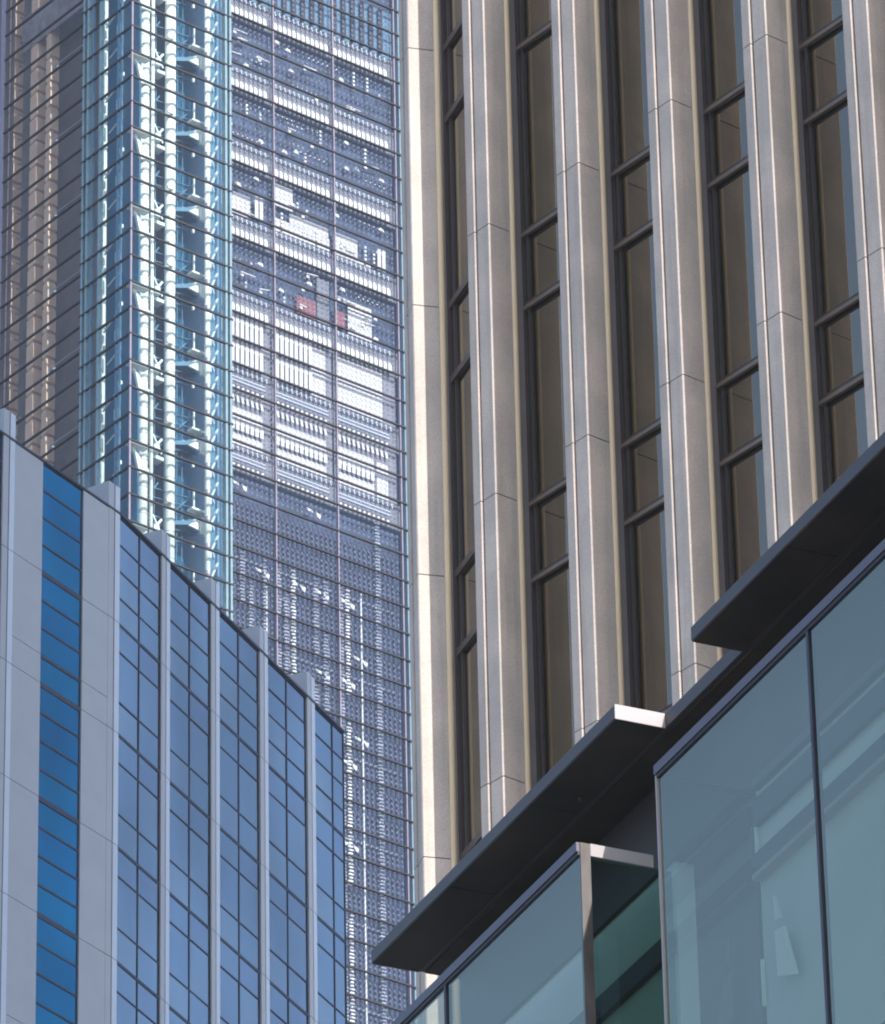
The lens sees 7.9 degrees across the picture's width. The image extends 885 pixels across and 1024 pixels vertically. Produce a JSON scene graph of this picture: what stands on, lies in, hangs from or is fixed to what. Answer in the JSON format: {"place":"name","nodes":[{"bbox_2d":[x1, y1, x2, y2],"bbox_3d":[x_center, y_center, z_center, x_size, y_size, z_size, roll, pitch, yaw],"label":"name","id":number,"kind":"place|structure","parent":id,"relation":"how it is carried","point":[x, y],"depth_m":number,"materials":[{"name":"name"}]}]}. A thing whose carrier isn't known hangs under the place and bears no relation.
{"place":"outdoors","nodes":[
{"label":"outdoors","id":0,"kind":"place"},
{"bbox_2d":[0,408,346,1023],"bbox_3d":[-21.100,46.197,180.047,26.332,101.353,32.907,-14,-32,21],"label":"office block","id":1,"kind":"structure","parent":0,"point":[172,820],"depth_m":197.82,"materials":[{"name":"blue metal"}]},
{"bbox_2d":[0,433,2,541],"bbox_3d":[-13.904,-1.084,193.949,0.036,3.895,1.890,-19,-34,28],"label":"window","id":2,"kind":"structure","parent":1,"relation":"in","point":[1,438],"depth_m":194.84,"materials":[{"name":"blue glass"}]},
{"bbox_2d":[35,911,77,1023],"bbox_3d":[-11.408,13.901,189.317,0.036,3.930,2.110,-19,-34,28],"label":"window","id":3,"kind":"structure","parent":1,"relation":"in","point":[56,946],"depth_m":189.49,"materials":[{"name":"blue glass"}]},
{"bbox_2d":[37,795,78,934],"bbox_3d":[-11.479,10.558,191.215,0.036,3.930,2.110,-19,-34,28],"label":"window","id":4,"kind":"structure","parent":1,"relation":"in","point":[58,830],"depth_m":191.26,"materials":[{"name":"blue glass"}]},
{"bbox_2d":[39,681,79,819],"bbox_3d":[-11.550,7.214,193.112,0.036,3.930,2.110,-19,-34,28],"label":"window","id":5,"kind":"structure","parent":1,"relation":"in","point":[59,729],"depth_m":193.18,"materials":[{"name":"blue glass"}]},
{"bbox_2d":[40,570,81,706],"bbox_3d":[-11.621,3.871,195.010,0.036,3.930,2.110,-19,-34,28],"label":"window","id":6,"kind":"structure","parent":1,"relation":"in","point":[60,659],"depth_m":195.08,"materials":[{"name":"blue glass"}]},
{"bbox_2d":[42,463,82,595],"bbox_3d":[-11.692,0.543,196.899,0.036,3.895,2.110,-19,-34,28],"label":"window","id":7,"kind":"structure","parent":1,"relation":"in","point":[62,499],"depth_m":196.94,"materials":[{"name":"blue glass"}]},
{"bbox_2d":[116,960,158,1023],"bbox_3d":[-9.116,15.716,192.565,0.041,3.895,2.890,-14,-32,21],"label":"window","id":8,"kind":"structure","parent":1,"relation":"in","point":[137,1003],"depth_m":193.04,"materials":[{"name":"blue glass"}]},
{"bbox_2d":[117,846,158,995],"bbox_3d":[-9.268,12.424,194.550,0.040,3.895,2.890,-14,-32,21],"label":"window","id":9,"kind":"structure","parent":1,"relation":"in","point":[137,890],"depth_m":194.60,"materials":[{"name":"blue glass"}]},
{"bbox_2d":[118,733,159,881],"bbox_3d":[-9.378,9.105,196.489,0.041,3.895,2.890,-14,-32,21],"label":"window","id":10,"kind":"structure","parent":1,"relation":"in","point":[138,778],"depth_m":196.51,"materials":[{"name":"blue glass"}]},
{"bbox_2d":[119,623,159,770],"bbox_3d":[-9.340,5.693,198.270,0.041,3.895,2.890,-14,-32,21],"label":"window","id":11,"kind":"structure","parent":1,"relation":"in","point":[139,669],"depth_m":198.39,"materials":[{"name":"blue glass"}]},
{"bbox_2d":[119,516,160,660],"bbox_3d":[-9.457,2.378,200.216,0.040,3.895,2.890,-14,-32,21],"label":"window","id":12,"kind":"structure","parent":1,"relation":"in","point":[140,563],"depth_m":200.29,"materials":[{"name":"blue glass"}]},
{"bbox_2d":[169,1005,190,1023],"bbox_3d":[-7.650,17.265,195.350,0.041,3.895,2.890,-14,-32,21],"label":"window","id":13,"kind":"structure","parent":1,"relation":"in","point":[174,1017],"depth_m":195.55,"materials":[{"name":"blue glass"}]},
{"bbox_2d":[169,670,209,815],"bbox_3d":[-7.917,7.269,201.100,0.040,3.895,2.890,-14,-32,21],"label":"window","id":14,"kind":"structure","parent":1,"relation":"in","point":[189,715],"depth_m":201.17,"materials":[{"name":"blue glass"}]},
{"bbox_2d":[169,781,209,926],"bbox_3d":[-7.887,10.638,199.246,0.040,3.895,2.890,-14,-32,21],"label":"window","id":15,"kind":"structure","parent":1,"relation":"in","point":[189,859],"depth_m":199.27,"materials":[{"name":"blue glass"}]},
{"bbox_2d":[169,891,209,1023],"bbox_3d":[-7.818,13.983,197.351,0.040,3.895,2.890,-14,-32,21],"label":"window","id":16,"kind":"structure","parent":1,"relation":"in","point":[189,936],"depth_m":197.38,"materials":[{"name":"blue glass"}]},
{"bbox_2d":[170,565,209,707],"bbox_3d":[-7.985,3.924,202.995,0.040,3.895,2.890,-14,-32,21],"label":"window","id":17,"kind":"structure","parent":1,"relation":"in","point":[189,610],"depth_m":203.05,"materials":[{"name":"blue glass"}]},
{"bbox_2d":[219,717,258,860],"bbox_3d":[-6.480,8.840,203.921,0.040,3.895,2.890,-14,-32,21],"label":"window","id":18,"kind":"structure","parent":1,"relation":"in","point":[239,763],"depth_m":203.99,"materials":[{"name":"blue glass"}]},
{"bbox_2d":[220,614,258,753],"bbox_3d":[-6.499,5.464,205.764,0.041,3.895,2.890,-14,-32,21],"label":"window","id":19,"kind":"structure","parent":1,"relation":"in","point":[238,657],"depth_m":205.89,"materials":[{"name":"blue glass"}]},
{"bbox_2d":[220,826,259,970],"bbox_3d":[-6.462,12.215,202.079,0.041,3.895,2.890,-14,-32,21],"label":"window","id":20,"kind":"structure","parent":1,"relation":"in","point":[239,870],"depth_m":202.11,"materials":[{"name":"blue glass"}]},
{"bbox_2d":[220,936,259,1023],"bbox_3d":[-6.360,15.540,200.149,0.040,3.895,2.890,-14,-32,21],"label":"window","id":21,"kind":"structure","parent":1,"relation":"in","point":[239,979],"depth_m":200.44,"materials":[{"name":"blue glass"}]},
{"bbox_2d":[268,660,305,798],"bbox_3d":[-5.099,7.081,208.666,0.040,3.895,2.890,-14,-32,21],"label":"window","id":22,"kind":"structure","parent":1,"relation":"in","point":[286,704],"depth_m":208.68,"materials":[{"name":"blue glass"}]},
{"bbox_2d":[268,764,306,904],"bbox_3d":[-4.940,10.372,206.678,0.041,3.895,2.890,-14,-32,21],"label":"window","id":23,"kind":"structure","parent":1,"relation":"in","point":[287,807],"depth_m":206.80,"materials":[{"name":"blue glass"}]},
{"bbox_2d":[269,871,307,1012],"bbox_3d":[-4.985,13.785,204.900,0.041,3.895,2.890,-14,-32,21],"label":"window","id":24,"kind":"structure","parent":1,"relation":"in","point":[288,929],"depth_m":204.89,"materials":[{"name":"blue glass"}]},
{"bbox_2d":[270,981,307,1023],"bbox_3d":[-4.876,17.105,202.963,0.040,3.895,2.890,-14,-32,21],"label":"window","id":25,"kind":"structure","parent":1,"relation":"in","point":[283,1010],"depth_m":203.39,"materials":[{"name":"blue glass"}]},
{"bbox_2d":[315,706,343,834],"bbox_3d":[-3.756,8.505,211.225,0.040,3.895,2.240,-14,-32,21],"label":"window","id":26,"kind":"structure","parent":1,"relation":"in","point":[328,738],"depth_m":211.24,"materials":[{"name":"blue glass"}]},
{"bbox_2d":[315,808,344,939],"bbox_3d":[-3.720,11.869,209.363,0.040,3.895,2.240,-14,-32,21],"label":"window","id":27,"kind":"structure","parent":1,"relation":"in","point":[330,862],"depth_m":209.39,"materials":[{"name":"blue glass"}]},
{"bbox_2d":[316,914,345,1023],"bbox_3d":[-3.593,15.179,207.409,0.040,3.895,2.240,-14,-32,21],"label":"window","id":28,"kind":"structure","parent":1,"relation":"in","point":[331,968],"depth_m":207.56,"materials":[{"name":"blue glass"}]},
{"bbox_2d":[0,0,416,1023],"bbox_3d":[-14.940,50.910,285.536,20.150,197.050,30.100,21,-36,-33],"label":"office tower","id":29,"kind":"structure","parent":0,"point":[202,358],"depth_m":307.74,"materials":[{"name":"blue glass"}]},
{"bbox_2d":[371,432,884,1023],"bbox_3d":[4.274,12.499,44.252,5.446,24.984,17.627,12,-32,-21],"label":"glass building","id":30,"kind":"structure","parent":0,"point":[707,846],"depth_m":49.54,"materials":[{"name":"teal glass"}]},
{"bbox_2d":[398,0,884,1023],"bbox_3d":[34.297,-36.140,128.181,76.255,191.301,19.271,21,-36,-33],"label":"stone tower","id":31,"kind":"structure","parent":0,"point":[644,294],"depth_m":86.64,"materials":[{"name":"grey stone"}]},
{"bbox_2d":[440,0,461,51],"bbox_3d":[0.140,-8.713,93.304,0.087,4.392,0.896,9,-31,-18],"label":"window","id":32,"kind":"structure","parent":31,"relation":"in","point":[451,10],"depth_m":92.55,"materials":[{"name":"brown glass"}]},
{"bbox_2d":[441,30,468,308],"bbox_3d":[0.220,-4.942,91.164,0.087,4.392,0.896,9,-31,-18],"label":"window","id":33,"kind":"structure","parent":31,"relation":"in","point":[452,60],"depth_m":91.25,"materials":[{"name":"brown glass"}]},
{"bbox_2d":[447,287,474,578],"bbox_3d":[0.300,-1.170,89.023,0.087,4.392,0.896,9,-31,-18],"label":"window","id":34,"kind":"structure","parent":31,"relation":"in","point":[459,365],"depth_m":89.10,"materials":[{"name":"brown glass"}]},
{"bbox_2d":[453,558,481,859],"bbox_3d":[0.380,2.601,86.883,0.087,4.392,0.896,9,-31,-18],"label":"window","id":35,"kind":"structure","parent":31,"relation":"in","point":[464,588],"depth_m":86.97,"materials":[{"name":"brown glass"}]},
{"bbox_2d":[514,0,557,237],"bbox_3d":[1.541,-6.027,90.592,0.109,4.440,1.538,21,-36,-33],"label":"window","id":36,"kind":"structure","parent":31,"relation":"in","point":[533,23],"depth_m":90.72,"materials":[{"name":"brown glass"}]},
{"bbox_2d":[521,216,565,506],"bbox_3d":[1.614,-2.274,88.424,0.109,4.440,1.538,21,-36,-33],"label":"window","id":37,"kind":"structure","parent":31,"relation":"in","point":[546,455],"depth_m":88.68,"materials":[{"name":"brown glass"}]},
{"bbox_2d":[529,485,574,782],"bbox_3d":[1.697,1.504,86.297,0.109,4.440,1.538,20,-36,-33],"label":"window","id":38,"kind":"structure","parent":31,"relation":"in","point":[548,519],"depth_m":86.61,"materials":[{"name":"brown glass"}]},
{"bbox_2d":[604,0,649,177],"bbox_3d":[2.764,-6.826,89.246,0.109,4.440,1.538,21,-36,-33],"label":"window","id":39,"kind":"structure","parent":31,"relation":"in","point":[624,19],"depth_m":89.12,"materials":[{"name":"brown glass"}]},
{"bbox_2d":[611,154,660,448],"bbox_3d":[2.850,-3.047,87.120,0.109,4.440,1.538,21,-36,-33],"label":"window","id":40,"kind":"structure","parent":31,"relation":"in","point":[634,267],"depth_m":87.35,"materials":[{"name":"brown glass"}]},
{"bbox_2d":[621,426,672,713],"bbox_3d":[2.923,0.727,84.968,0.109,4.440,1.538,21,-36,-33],"label":"window","id":41,"kind":"structure","parent":31,"relation":"in","point":[642,462],"depth_m":85.26,"materials":[{"name":"brown glass"}]},
{"bbox_2d":[698,0,744,114],"bbox_3d":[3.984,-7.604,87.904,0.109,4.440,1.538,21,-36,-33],"label":"window","id":42,"kind":"structure","parent":31,"relation":"in","point":[720,22],"depth_m":87.50,"materials":[{"name":"glass"}]},
{"bbox_2d":[703,90,758,388],"bbox_3d":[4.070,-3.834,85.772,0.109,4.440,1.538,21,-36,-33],"label":"window","id":43,"kind":"structure","parent":31,"relation":"in","point":[725,127],"depth_m":86.00,"materials":[{"name":"brown glass"}]},
{"bbox_2d":[716,364,767,650],"bbox_3d":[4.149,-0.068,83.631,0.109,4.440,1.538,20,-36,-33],"label":"window","id":44,"kind":"structure","parent":31,"relation":"in","point":[743,503],"depth_m":84.21,"materials":[{"name":"glass"}]},
{"bbox_2d":[796,0,842,49],"bbox_3d":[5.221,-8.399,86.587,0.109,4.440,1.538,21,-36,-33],"label":"window","id":45,"kind":"structure","parent":31,"relation":"in","point":[815,18],"depth_m":85.93,"materials":[{"name":"glass"}]},
{"bbox_2d":[799,23,858,326],"bbox_3d":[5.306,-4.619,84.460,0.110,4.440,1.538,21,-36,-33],"label":"window","id":46,"kind":"structure","parent":31,"relation":"in","point":[832,237],"depth_m":84.66,"materials":[{"name":"brown glass"}]},
{"bbox_2d":[814,302,867,492],"bbox_3d":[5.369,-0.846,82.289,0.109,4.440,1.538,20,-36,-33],"label":"window","id":47,"kind":"structure","parent":31,"relation":"in","point":[838,341],"depth_m":83.01,"materials":[{"name":"glass"}]}
]}

